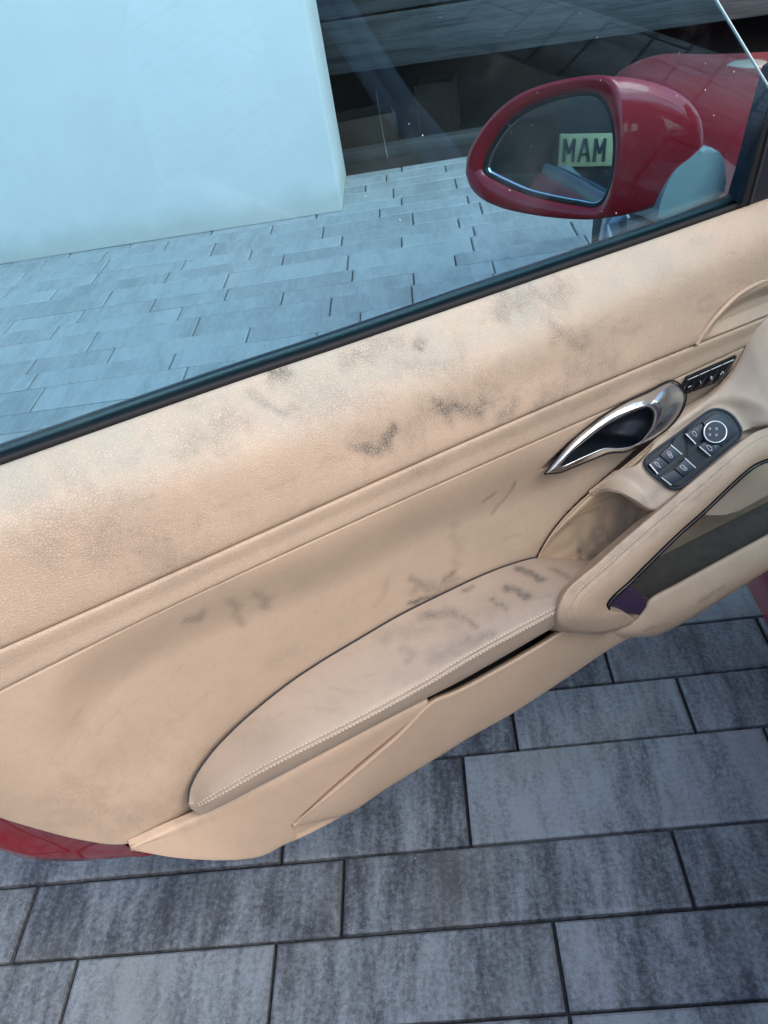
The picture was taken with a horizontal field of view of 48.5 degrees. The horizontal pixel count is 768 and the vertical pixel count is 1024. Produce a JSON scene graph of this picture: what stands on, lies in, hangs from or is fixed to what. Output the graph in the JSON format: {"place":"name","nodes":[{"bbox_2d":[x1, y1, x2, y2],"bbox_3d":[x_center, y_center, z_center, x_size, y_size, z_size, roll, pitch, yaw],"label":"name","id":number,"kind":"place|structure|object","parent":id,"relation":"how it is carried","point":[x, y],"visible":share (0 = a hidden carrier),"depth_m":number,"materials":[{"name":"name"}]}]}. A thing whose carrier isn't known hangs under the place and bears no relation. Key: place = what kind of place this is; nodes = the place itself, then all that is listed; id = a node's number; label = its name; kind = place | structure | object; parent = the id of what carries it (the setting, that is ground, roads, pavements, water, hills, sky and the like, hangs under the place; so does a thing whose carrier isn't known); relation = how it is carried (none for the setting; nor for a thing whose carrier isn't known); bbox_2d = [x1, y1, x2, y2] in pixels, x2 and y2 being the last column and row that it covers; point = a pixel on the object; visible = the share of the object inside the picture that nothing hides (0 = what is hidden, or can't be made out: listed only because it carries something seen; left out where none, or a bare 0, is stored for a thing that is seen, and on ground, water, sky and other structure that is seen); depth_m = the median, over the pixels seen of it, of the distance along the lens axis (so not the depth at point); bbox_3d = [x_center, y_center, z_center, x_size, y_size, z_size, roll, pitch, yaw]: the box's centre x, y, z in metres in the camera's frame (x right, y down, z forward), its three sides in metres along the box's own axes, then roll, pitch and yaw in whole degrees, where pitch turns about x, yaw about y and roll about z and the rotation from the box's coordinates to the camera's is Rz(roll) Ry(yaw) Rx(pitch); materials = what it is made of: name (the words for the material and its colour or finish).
{"place":"outdoors","nodes":[
{"label":"outdoors","id":0,"kind":"place"},
{"bbox_2d":[0,157,767,1023],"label":"ground","id":1,"kind":"structure","parent":0,"point":[582,845],"depth_m":1.39,"materials":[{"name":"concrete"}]},
{"bbox_2d":[0,0,345,263],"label":"white wall","id":2,"kind":"structure","parent":1,"relation":"on","point":[123,122],"depth_m":3.88,"materials":[{"name":"white paint"}]},
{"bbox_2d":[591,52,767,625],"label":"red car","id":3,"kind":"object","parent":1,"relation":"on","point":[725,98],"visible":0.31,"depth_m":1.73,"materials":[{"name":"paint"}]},
{"bbox_2d":[0,0,767,860],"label":"car door","id":4,"kind":"object","parent":3,"relation":"attached to","point":[260,604],"visible":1,"depth_m":1.05,"materials":[{"name":"beige leather"}]},
{"bbox_2d":[413,73,460,135],"bbox_3d":[0.314,-2.371,4.968,0.220,0.270,0.220,0,38,14],"label":"box","id":5,"kind":"object","parent":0,"point":[437,104],"visible":0.88,"depth_m":4.90,"materials":[{"name":"grey cardboard"}]},
{"bbox_2d":[316,0,767,175],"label":"garage","id":6,"kind":"structure","parent":0,"point":[495,55],"depth_m":4.57,"materials":[{"name":"black"}]},
{"bbox_2d":[335,102,398,148],"bbox_3d":[-0.105,-2.196,4.910,0.340,0.190,0.300,-10,36,0],"label":"crate","id":7,"kind":"object","parent":6,"relation":"on","point":[360,127],"visible":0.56,"depth_m":4.79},
{"bbox_2d":[342,127,482,164],"bbox_3d":[0.271,-2.041,4.715,1.400,0.060,0.100,-7,36,5],"label":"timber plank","id":8,"kind":"object","parent":6,"relation":"on","point":[413,145],"visible":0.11,"depth_m":4.69,"materials":[{"name":"wood"}]}
]}

